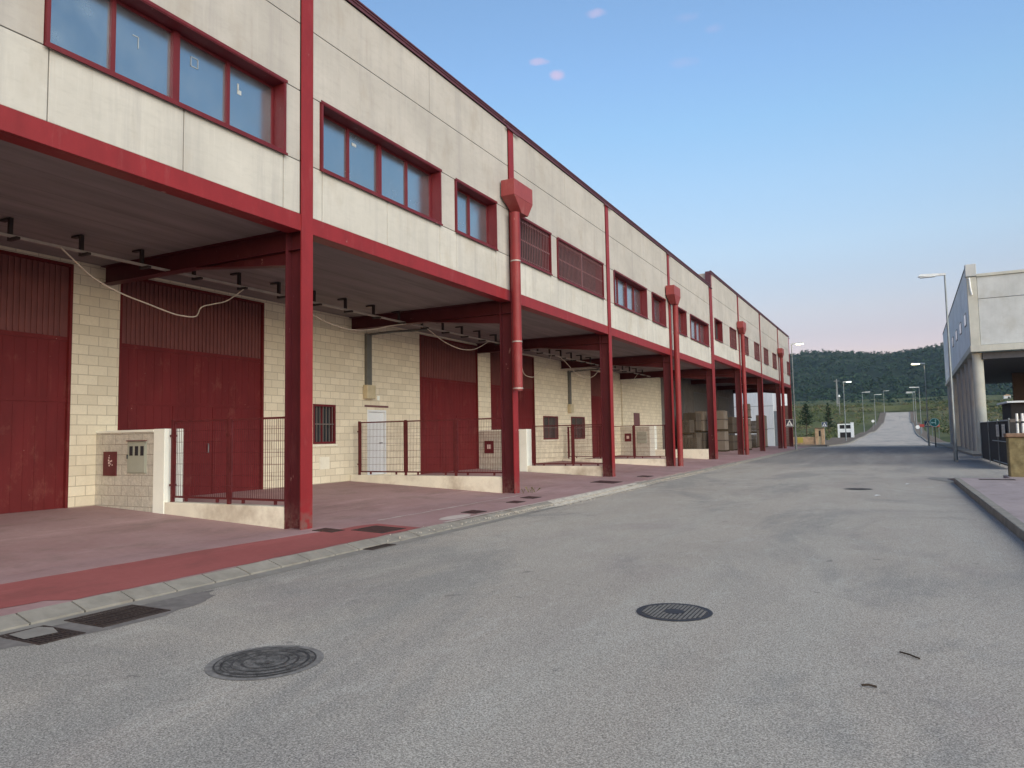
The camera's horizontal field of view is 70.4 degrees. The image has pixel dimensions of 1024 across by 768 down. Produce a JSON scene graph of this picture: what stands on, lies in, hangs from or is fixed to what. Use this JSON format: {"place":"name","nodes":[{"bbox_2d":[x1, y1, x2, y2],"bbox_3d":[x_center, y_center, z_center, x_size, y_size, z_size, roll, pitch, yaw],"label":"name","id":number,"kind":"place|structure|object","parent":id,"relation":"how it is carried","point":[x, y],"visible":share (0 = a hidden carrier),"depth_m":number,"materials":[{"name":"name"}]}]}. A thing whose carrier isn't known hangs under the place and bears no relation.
{"place":"outdoors","nodes":[
{"label":"outdoors","id":0,"kind":"place"},
{"bbox_2d":[0,446,783,575],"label":"forecourt","id":1,"kind":"structure","parent":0,"point":[37,540],"depth_m":12.45,"materials":[{"name":"red concrete"}]},
{"bbox_2d":[95,429,283,528],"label":"divider wall","id":2,"kind":"structure","parent":1,"relation":"on","point":[133,469],"depth_m":13.66,"materials":[{"name":"paint"}]},
{"bbox_2d":[169,416,284,504],"bbox_3d":[-5.033,1.354,12.813,2.938,1.520,0.080,-3,-5,27],"label":"fence","id":3,"kind":"object","parent":2,"relation":"on","point":[229,475],"visible":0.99,"depth_m":12.78,"materials":[{"name":"metal"}]},
{"bbox_2d":[0,0,716,529],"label":"warehouse","id":4,"kind":"structure","parent":1,"relation":"on","point":[358,154],"depth_m":14.67,"materials":[{"name":"red paint"}]},
{"bbox_2d":[0,250,73,513],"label":"cargo door","id":5,"kind":"structure","parent":4,"relation":"in","point":[36,293],"depth_m":13.48,"materials":[{"name":"paint"}]},
{"bbox_2d":[42,0,287,155],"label":"window","id":6,"kind":"structure","parent":4,"relation":"in","point":[97,34],"depth_m":10.32,"materials":[{"name":"glass"}]},
{"bbox_2d":[118,279,263,495],"bbox_3d":[-7.219,0.312,16.613,0.128,4.981,3.892,-3,-5,27],"label":"cargo door","id":7,"kind":"structure","parent":4,"relation":"in","point":[210,364],"depth_m":16.61,"materials":[{"name":"paint"}]},
{"bbox_2d":[0,217,650,376],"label":"cable tray","id":8,"kind":"object","parent":4,"relation":"hanging from","point":[10,236],"visible":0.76,"depth_m":15.39,"materials":[{"name":"metal"}]},
{"bbox_2d":[60,247,243,316],"bbox_3d":[-6.548,-1.741,13.657,0.026,0.831,3.884,-3,-5,27],"label":"cable","id":9,"kind":"object","parent":8,"relation":"hanging from","point":[76,262],"visible":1,"depth_m":13.21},
{"bbox_2d":[313,315,403,330],"bbox_3d":[-3.991,-1.610,18.572,0.026,0.502,4.616,-3,-5,27],"label":"cable","id":10,"kind":"object","parent":8,"relation":"hanging from","point":[355,329],"visible":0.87,"depth_m":18.39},
{"bbox_2d":[313,404,337,446],"bbox_3d":[-5.283,1.157,20.255,0.170,1.170,1.020,-3,-5,27],"label":"window","id":11,"kind":"structure","parent":4,"relation":"in","point":[324,415],"depth_m":20.36,"materials":[{"name":"paint"}]},
{"bbox_2d":[365,396,387,474],"bbox_3d":[-4.207,1.570,22.294,0.182,2.420,1.150,-3,-5,27],"label":"side door","id":12,"kind":"structure","parent":4,"relation":"in","point":[372,415],"depth_m":22.32,"materials":[{"name":"white paint"}]},
{"bbox_2d":[319,100,442,225],"bbox_3d":[-2.592,-4.236,14.482,0.360,1.280,3.870,-3,-5,27],"label":"window","id":13,"kind":"structure","parent":4,"relation":"in","point":[378,166],"depth_m":14.44,"materials":[{"name":"glass"}]},
{"bbox_2d":[363,329,429,398],"bbox_3d":[-3.463,-0.611,21.753,2.029,2.065,0.425,-2,-4,14],"label":"wall duct","id":14,"kind":"object","parent":4,"relation":"attached to","point":[369,390],"depth_m":21.91,"materials":[{"name":"plastic"}]},
{"bbox_2d":[419,334,478,473],"bbox_3d":[-2.245,0.909,26.141,0.128,4.981,3.902,-3,-5,27],"label":"cargo door","id":15,"kind":"structure","parent":4,"relation":"in","point":[448,374],"depth_m":26.04,"materials":[{"name":"paint"}]},
{"bbox_2d":[454,178,498,250],"bbox_3d":[-0.970,-4.041,17.588,0.360,1.280,1.990,-3,-5,27],"label":"window","id":16,"kind":"structure","parent":4,"relation":"in","point":[475,212],"depth_m":17.87,"materials":[{"name":"paint"}]},
{"bbox_2d":[490,352,534,462],"bbox_3d":[0.043,1.183,30.522,0.128,4.981,4.002,-3,-5,27],"label":"cargo door","id":17,"kind":"structure","parent":4,"relation":"in","point":[526,398],"depth_m":31.35,"materials":[{"name":"paint"}]},
{"bbox_2d":[520,217,552,275],"bbox_3d":[0.550,-3.860,20.489,0.350,1.280,2.090,-3,-5,27],"label":"window","id":18,"kind":"structure","parent":4,"relation":"in","point":[535,241],"depth_m":20.65,"materials":[{"name":"paint"}]},
{"bbox_2d":[543,416,558,440],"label":"window","id":19,"kind":"structure","parent":4,"relation":"in","point":[547,420],"depth_m":33.75,"materials":[{"name":"paint"}]},
{"bbox_2d":[571,416,584,439],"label":"window","id":20,"kind":"structure","parent":4,"relation":"in","point":[574,420],"depth_m":36.99,"materials":[{"name":"paint"}]},
{"bbox_2d":[556,237,604,299],"bbox_3d":[2.151,-3.668,23.556,0.350,1.280,3.960,-3,-5,27],"label":"window","id":21,"kind":"structure","parent":4,"relation":"in","point":[575,267],"depth_m":23.48,"materials":[{"name":"paint"}]},
{"bbox_2d":[567,369,598,412],"bbox_3d":[3.738,0.317,35.538,2.029,2.135,0.425,-2,-4,14],"label":"wall duct","id":22,"kind":"object","parent":4,"relation":"attached to","point":[570,407],"depth_m":35.68,"materials":[{"name":"plastic"}]},
{"bbox_2d":[590,371,601,457],"bbox_3d":[4.873,1.811,39.768,0.128,4.881,3.102,-3,-5,27],"label":"cargo door","id":23,"kind":"structure","parent":4,"relation":"in","point":[595,381],"depth_m":39.14,"materials":[{"name":"paint"}]},
{"bbox_2d":[613,269,648,318],"bbox_3d":[4.490,-3.387,28.046,0.360,1.280,4.020,-3,-5,27],"label":"window","id":24,"kind":"structure","parent":4,"relation":"in","point":[629,294],"depth_m":28.46,"materials":[{"name":"glass"}]},
{"bbox_2d":[651,291,666,327],"bbox_3d":[6.230,-3.178,31.378,0.360,1.280,2.090,-3,-5,27],"label":"window","id":25,"kind":"structure","parent":4,"relation":"in","point":[658,302],"depth_m":32.02,"materials":[{"name":"paint"}]},
{"bbox_2d":[678,307,687,336],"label":"window","id":26,"kind":"structure","parent":4,"relation":"in","point":[682,315],"depth_m":35.47,"materials":[{"name":"paint"}]},
{"bbox_2d":[690,314,709,346],"bbox_3d":[9.730,-2.759,38.082,0.360,1.280,4.140,-3,-5,27],"label":"window","id":27,"kind":"structure","parent":4,"relation":"in","point":[699,329],"depth_m":38.80,"materials":[{"name":"paint"}]},
{"bbox_2d":[350,475,501,492],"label":"divider wall","id":28,"kind":"structure","parent":1,"relation":"on","point":[484,483],"depth_m":19.60,"materials":[{"name":"concrete"}]},
{"bbox_2d":[357,418,501,475],"bbox_3d":[-2.333,1.747,20.000,4.838,1.550,0.080,-3,-5,27],"label":"fence","id":29,"kind":"object","parent":28,"relation":"on","point":[405,440],"visible":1,"depth_m":20.08,"materials":[{"name":"metal"}]},
{"bbox_2d":[479,429,602,475],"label":"divider wall","id":30,"kind":"structure","parent":1,"relation":"on","point":[525,455],"depth_m":26.89,"materials":[{"name":"paint"}]},
{"bbox_2d":[532,424,602,465],"bbox_3d":[2.012,2.212,26.153,2.798,1.510,0.080,-3,-5,27],"label":"fence","id":31,"kind":"object","parent":30,"relation":"on","point":[572,437],"visible":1,"depth_m":26.12,"materials":[{"name":"metal"}]},
{"bbox_2d":[564,459,665,465],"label":"divider wall","id":32,"kind":"structure","parent":1,"relation":"on","point":[657,462],"depth_m":33.03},
{"bbox_2d":[567,425,665,458],"bbox_3d":[4.799,2.692,33.650,4.838,1.530,0.080,-3,-5,27],"label":"fence","id":33,"kind":"object","parent":32,"relation":"on","point":[616,431],"visible":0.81,"depth_m":33.30,"materials":[{"name":"metal"}]},
{"bbox_2d":[620,426,708,458],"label":"divider wall","id":34,"kind":"structure","parent":1,"relation":"on","point":[645,436],"depth_m":41.60,"materials":[{"name":"paint"}]},
{"bbox_2d":[683,437,700,448],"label":"stone pallet","id":35,"kind":"object","parent":1,"relation":"on","point":[691,442],"visible":0.62,"depth_m":46.12,"materials":[{"name":"stone"}]},
{"bbox_2d":[684,432,701,448],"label":"slab stack","id":36,"kind":"object","parent":1,"relation":"on","point":[697,434],"visible":0.16,"depth_m":51.86,"materials":[{"name":"brown stone"}]},
{"bbox_2d":[683,412,701,431],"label":"slab stack","id":37,"kind":"object","parent":36,"relation":"on","point":[696,417],"visible":0.63,"depth_m":51.70,"materials":[{"name":"brown stone"}]},
{"bbox_2d":[702,433,708,448],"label":"slab stack","id":38,"kind":"object","parent":1,"relation":"on","point":[705,443],"visible":0.36,"depth_m":53.66,"materials":[{"name":"brown stone"}]},
{"bbox_2d":[695,411,707,432],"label":"slab stack","id":39,"kind":"object","parent":38,"relation":"on","point":[704,420],"visible":0.67,"depth_m":53.76,"materials":[{"name":"brown stone"}]},
{"bbox_2d":[620,270,793,458],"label":"warehouse","id":40,"kind":"structure","parent":1,"relation":"on","point":[750,344],"depth_m":49.91,"materials":[{"name":"red paint"}]},
{"bbox_2d":[634,413,639,424],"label":"side door","id":41,"kind":"structure","parent":40,"relation":"in","point":[636,415],"depth_m":45.07,"materials":[{"name":"paint"}]},
{"bbox_2d":[673,388,684,448],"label":"cargo door","id":42,"kind":"structure","parent":40,"relation":"in","point":[682,391],"depth_m":52.92,"materials":[{"name":"grey paint"}]},
{"bbox_2d":[693,392,707,432],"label":"cargo door","id":43,"kind":"structure","parent":40,"relation":"in","point":[700,399],"depth_m":59.76,"materials":[{"name":"grey paint"}]},
{"bbox_2d":[714,318,722,342],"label":"window","id":44,"kind":"structure","parent":40,"relation":"in","point":[718,328],"depth_m":43.02,"materials":[{"name":"paint"}]},
{"bbox_2d":[718,396,729,434],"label":"cargo door","id":45,"kind":"structure","parent":40,"relation":"in","point":[723,402],"depth_m":67.81,"materials":[{"name":"grey paint"}]},
{"bbox_2d":[729,327,736,349],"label":"window","id":46,"kind":"structure","parent":40,"relation":"in","point":[733,342],"depth_m":46.01,"materials":[{"name":"paint"}]},
{"bbox_2d":[744,335,748,355],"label":"window","id":47,"kind":"structure","parent":40,"relation":"in","point":[746,338],"depth_m":50.21,"materials":[{"name":"paint"}]},
{"bbox_2d":[754,341,759,360],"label":"window","id":48,"kind":"structure","parent":40,"relation":"in","point":[756,346],"depth_m":53.71,"materials":[{"name":"paint"}]},
{"bbox_2d":[763,347,768,364],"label":"window","id":49,"kind":"structure","parent":40,"relation":"in","point":[766,360],"depth_m":57.43,"materials":[{"name":"paint"}]},
{"bbox_2d":[772,353,776,368],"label":"window","id":50,"kind":"structure","parent":40,"relation":"in","point":[774,358],"depth_m":61.20,"materials":[{"name":"paint"}]},
{"bbox_2d":[717,431,729,451],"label":"slab stack","id":51,"kind":"object","parent":1,"relation":"on","point":[723,440],"visible":0.63,"depth_m":53.05,"materials":[{"name":"beige stone"}]},
{"bbox_2d":[716,410,728,430],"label":"slab stack","id":52,"kind":"object","parent":51,"relation":"on","point":[722,420],"visible":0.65,"depth_m":53.24,"materials":[{"name":"beige stone"}]},
{"bbox_2d":[728,435,737,450],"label":"slab stack","id":53,"kind":"object","parent":1,"relation":"on","point":[733,445],"visible":0.46,"depth_m":55.51,"materials":[{"name":"brown stone"}]},
{"bbox_2d":[728,417,736,433],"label":"slab stack","id":54,"kind":"object","parent":53,"relation":"on","point":[732,424],"visible":0.5,"depth_m":56.20,"materials":[{"name":"brown stone"}]},
{"bbox_2d":[751,434,757,447],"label":"stone pallet","id":55,"kind":"object","parent":1,"relation":"on","point":[754,442],"visible":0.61,"depth_m":64.25,"materials":[{"name":"brown stone"}]},
{"bbox_2d":[751,421,756,432],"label":"stone pallet","id":56,"kind":"object","parent":55,"relation":"on","point":[753,429],"visible":0.58,"depth_m":64.41,"materials":[{"name":"brown stone"}]},
{"bbox_2d":[756,415,768,446],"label":"slab stack","id":57,"kind":"object","parent":1,"relation":"on","point":[766,429],"visible":0.57,"depth_m":66.73,"materials":[{"name":"brown stone"}]},
{"bbox_2d":[0,446,808,615],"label":"pavement","id":58,"kind":"structure","parent":0,"point":[421,519],"depth_m":13.69,"materials":[{"name":"red concrete"}]},
{"bbox_2d":[0,524,419,608],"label":"pavement paint","id":59,"kind":"object","parent":58,"relation":"on","point":[85,583],"visible":1,"depth_m":8.59,"materials":[{"name":"paint"}]},
{"bbox_2d":[312,528,342,532],"bbox_3d":[-2.979,2.383,11.790,0.420,0.034,0.320,-3,-5,27],"label":"hatch cover","id":60,"kind":"object","parent":59,"relation":"on","point":[331,530],"visible":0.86,"depth_m":11.76,"materials":[{"name":"metal"}]},
{"bbox_2d":[353,525,405,532],"bbox_3d":[-2.198,2.403,11.968,0.640,0.041,0.640,-3,-5,27],"label":"hatch cover","id":61,"kind":"object","parent":59,"relation":"on","point":[379,529],"visible":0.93,"depth_m":11.95,"materials":[{"name":"metal"}]},
{"bbox_2d":[439,514,469,519],"bbox_3d":[-1.069,2.509,13.677,0.341,0.013,1.000,-3,-5,27],"label":"cement patch","id":62,"kind":"object","parent":58,"relation":"on","point":[455,517],"visible":1,"depth_m":13.63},
{"bbox_2d":[461,510,486,513],"bbox_3d":[-0.759,2.565,14.528,0.340,0.031,0.460,-3,-5,27],"label":"hatch cover","id":63,"kind":"object","parent":58,"relation":"on","point":[474,511],"visible":0.87,"depth_m":14.55,"materials":[{"name":"metal"}]},
{"bbox_2d":[445,480,646,521],"bbox_3d":[1.555,2.795,18.220,0.134,0.002,12.000,-3,-5,27],"label":"worn kerb edge","id":64,"kind":"object","parent":58,"relation":"on","point":[535,503],"visible":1,"depth_m":15.97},
{"bbox_2d":[591,480,621,483],"bbox_3d":[2.960,3.067,22.667,0.760,0.046,0.860,-3,-5,27],"label":"hatch cover","id":65,"kind":"object","parent":58,"relation":"on","point":[611,482],"visible":0.91,"depth_m":22.55,"materials":[{"name":"metal"}]},
{"bbox_2d":[791,342,803,448],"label":"street lamp","id":66,"kind":"object","parent":58,"relation":"on","point":[795,436],"visible":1,"depth_m":60.01,"materials":[{"name":"metal"}]},
{"bbox_2d":[0,446,1023,767],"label":"road","id":67,"kind":"structure","parent":0,"point":[804,576],"depth_m":5.49,"materials":[{"name":"asphalt"}]},
{"bbox_2d":[0,590,214,648],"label":"road repair","id":68,"kind":"structure","parent":67,"relation":"on","point":[181,602],"depth_m":6.72,"materials":[{"name":"concrete"}]},
{"bbox_2d":[204,645,323,679],"bbox_3d":[-1.786,2.008,5.258,0.821,0.005,0.821,-3,-5,27],"label":"manhole cover","id":69,"kind":"object","parent":67,"relation":"on","point":[259,663],"visible":1,"depth_m":5.22,"materials":[{"name":"metal"}]},
{"bbox_2d":[0,481,667,637],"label":"gutter","id":70,"kind":"object","parent":67,"relation":"on","point":[176,594],"visible":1,"depth_m":8.51,"materials":[{"name":"concrete"}]},
{"bbox_2d":[0,625,85,644],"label":"drain grate","id":71,"kind":"object","parent":70,"relation":"on","point":[61,633],"visible":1,"depth_m":6.03,"materials":[{"name":"metal"}]},
{"bbox_2d":[9,627,56,638],"bbox_3d":[-4.040,2.107,6.152,0.350,0.001,0.330,-3,-5,27],"label":"silt","id":72,"kind":"object","parent":71,"relation":"on","point":[33,632],"visible":1,"depth_m":6.14,"materials":[{"name":"soil"}]},
{"bbox_2d":[64,604,170,627],"bbox_3d":[-3.655,2.149,6.739,0.570,0.010,0.670,-3,-5,27],"label":"drain grate","id":73,"kind":"object","parent":70,"relation":"on","point":[123,614],"visible":1,"depth_m":6.71,"materials":[{"name":"metal"}]},
{"bbox_2d":[363,543,395,549],"bbox_3d":[-2.002,2.402,10.725,0.290,0.010,0.560,-3,-5,27],"label":"drain grate","id":74,"kind":"object","parent":70,"relation":"on","point":[378,547],"visible":0.76,"depth_m":10.68,"materials":[{"name":"metal"}]},
{"bbox_2d":[0,447,810,631],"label":"kerb","id":75,"kind":"structure","parent":67,"relation":"on","point":[42,614],"depth_m":8.53,"materials":[{"name":"concrete"}]},
{"bbox_2d":[387,462,748,541],"bbox_3d":[5.198,3.247,24.783,1.011,0.120,30.974,-3,-5,27],"label":"grit","id":76,"kind":"object","parent":67,"relation":"on","point":[570,503],"visible":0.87,"depth_m":18.70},
{"bbox_2d":[637,603,712,620],"bbox_3d":[1.455,2.038,6.502,0.670,0.006,0.670,-3,-5,27],"label":"manhole cover","id":77,"kind":"object","parent":67,"relation":"on","point":[674,612],"visible":1,"depth_m":6.47,"materials":[{"name":"metal"}]},
{"bbox_2d":[781,406,788,445],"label":"brick stack","id":78,"kind":"object","parent":67,"relation":"on","point":[786,417],"visible":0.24,"depth_m":75.32,"materials":[{"name":"brown brick"}]},
{"bbox_2d":[911,363,929,445],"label":"street lamp","id":79,"kind":"object","parent":67,"relation":"on","point":[928,434],"visible":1,"depth_m":67.75,"materials":[{"name":"metal"}]},
{"bbox_2d":[930,418,939,446],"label":"turn sign","id":80,"kind":"object","parent":67,"relation":"on","point":[934,422],"visible":0.99,"depth_m":62.17,"materials":[{"name":"metal"}]},
{"bbox_2d":[918,273,957,460],"bbox_3d":[20.936,-0.857,35.672,1.240,9.280,0.320,-3,-5,27],"label":"street lamp","id":81,"kind":"object","parent":67,"relation":"on","point":[955,448],"visible":1,"depth_m":35.39,"materials":[{"name":"metal"}]},
{"bbox_2d":[927,477,953,481],"bbox_3d":[13.345,2.982,22.617,0.670,0.004,2.900,-3,-5,27],"label":"kerb patch","id":82,"kind":"object","parent":67,"relation":"on","point":[942,479],"visible":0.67,"depth_m":23.08,"materials":[{"name":"concrete"}]},
{"bbox_2d":[954,478,1023,541],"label":"kerb","id":83,"kind":"structure","parent":67,"relation":"on","point":[1012,523],"depth_m":13.07,"materials":[{"name":"concrete"}]},
{"bbox_2d":[979,418,1021,465],"bbox_3d":[22.542,2.474,31.292,3.049,1.950,10.100,-3,-5,27],"label":"netted fence","id":84,"kind":"object","parent":67,"relation":"on","point":[993,445],"visible":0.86,"depth_m":32.05,"materials":[{"name":"metal"}]},
{"bbox_2d":[997,401,1023,421],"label":"guard shed","id":85,"kind":"structure","parent":67,"relation":"on","point":[1010,409],"depth_m":36.97,"materials":[{"name":"concrete"}]},
{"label":"kerb bed","id":86,"kind":"structure","parent":67,"relation":"on","visible":0},
{"bbox_2d":[542,483,649,508],"bbox_3d":[2.466,2.909,19.432,0.380,0.090,8.200,-3,-5,27],"label":"grit bed","id":87,"kind":"object","parent":86,"relation":"on","point":[586,494],"visible":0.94,"depth_m":18.67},
{"bbox_2d":[16,394,1012,614],"bbox_3d":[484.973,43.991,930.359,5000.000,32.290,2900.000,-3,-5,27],"label":"ground","id":88,"kind":"structure","parent":0,"point":[899,407],"depth_m":244.25,"materials":[{"name":"plant"}]},
{"bbox_2d":[733,393,787,445],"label":"shed","id":89,"kind":"structure","parent":88,"relation":"on","point":[770,410],"depth_m":85.70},
{"bbox_2d":[785,419,793,426],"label":"crossing sign","id":90,"kind":"object","parent":88,"relation":"on","point":[789,422],"visible":1,"depth_m":59.70,"materials":[{"name":"metal"}]},
{"bbox_2d":[823,403,835,433],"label":"pine tree","id":91,"kind":"object","parent":88,"relation":"on","point":[828,418],"visible":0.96,"depth_m":137.57,"materials":[{"name":"green plant"}]},
{"bbox_2d":[827,412,886,445],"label":"kerb","id":92,"kind":"structure","parent":88,"relation":"on","point":[859,437],"depth_m":110.44,"materials":[{"name":"concrete"}]},
{"bbox_2d":[792,396,1012,439],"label":"scrub","id":93,"kind":"object","parent":88,"relation":"on","point":[831,430],"visible":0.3,"depth_m":238.89,"materials":[{"name":"green plant"}]},
{"bbox_2d":[359,0,1023,354],"label":"sky","id":94,"kind":"structure","parent":0,"point":[819,158],"materials":[{"name":"blue"}]},
{"bbox_2d":[794,437,852,445],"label":"verge","id":95,"kind":"structure","parent":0,"point":[833,441],"depth_m":95.37,"materials":[{"name":"concrete"}]},
{"bbox_2d":[793,437,814,443],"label":"wall","id":96,"kind":"structure","parent":95,"relation":"on","point":[805,440],"depth_m":90.31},
{"bbox_2d":[796,403,815,436],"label":"pine tree","id":97,"kind":"object","parent":95,"relation":"on","point":[804,411],"visible":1,"depth_m":106.82,"materials":[{"name":"green plant"}]},
{"bbox_2d":[814,428,824,443],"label":"utility cabinet","id":98,"kind":"object","parent":95,"relation":"on","point":[819,436],"visible":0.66,"depth_m":89.47,"materials":[{"name":"beige concrete"}]},
{"bbox_2d":[815,412,885,445],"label":"pavement","id":99,"kind":"structure","parent":0,"point":[880,421],"depth_m":160.64,"materials":[{"name":"concrete"}]},
{"bbox_2d":[837,422,853,437],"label":"kiosk","id":100,"kind":"object","parent":99,"relation":"on","point":[849,430],"visible":0.7,"depth_m":119.07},
{"bbox_2d":[843,381,851,440],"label":"street lamp","id":101,"kind":"object","parent":99,"relation":"on","point":[844,412],"visible":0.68,"depth_m":101.78,"materials":[{"name":"metal"}]},
{"bbox_2d":[837,412,934,445],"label":"road","id":102,"kind":"structure","parent":0,"point":[896,429],"depth_m":129.04,"materials":[{"name":"asphalt"}]},
{"bbox_2d":[790,346,1023,400],"bbox_3d":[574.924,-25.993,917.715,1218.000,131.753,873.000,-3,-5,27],"label":"hills","id":103,"kind":"structure","parent":0,"point":[873,373],"depth_m":894.63,"materials":[{"name":"plant"}]},
{"bbox_2d":[790,342,1015,403],"bbox_3d":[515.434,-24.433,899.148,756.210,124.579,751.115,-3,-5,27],"label":"wood","id":104,"kind":"object","parent":103,"relation":"on","point":[827,392],"visible":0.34,"depth_m":846.96,"materials":[{"name":"plant"}]},
{"bbox_2d":[910,412,944,441],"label":"pavement","id":105,"kind":"structure","parent":0,"point":[924,432],"depth_m":136.64,"materials":[{"name":"concrete"}]},
{"bbox_2d":[936,442,981,455],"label":"yard","id":106,"kind":"structure","parent":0,"point":[961,449],"depth_m":52.64,"materials":[{"name":"concrete"}]},
{"bbox_2d":[942,264,1023,452],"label":"concrete building","id":107,"kind":"structure","parent":106,"relation":"on","point":[986,315],"depth_m":43.61,"materials":[{"name":"concrete"}]},
{"bbox_2d":[949,475,1023,522],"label":"pavement","id":108,"kind":"structure","parent":0,"point":[1007,495],"depth_m":16.66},
{"bbox_2d":[1003,433,1023,476],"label":"stone wall","id":109,"kind":"structure","parent":108,"relation":"on","point":[1015,450],"depth_m":21.46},
{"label":"slab stack","id":110,"kind":"object","parent":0,"visible":0},
{"bbox_2d":[682,420,694,433],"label":"stone pallet","id":111,"kind":"object","parent":110,"relation":"on","point":[687,426],"visible":0.79,"depth_m":49.84,"materials":[{"name":"brown stone"}]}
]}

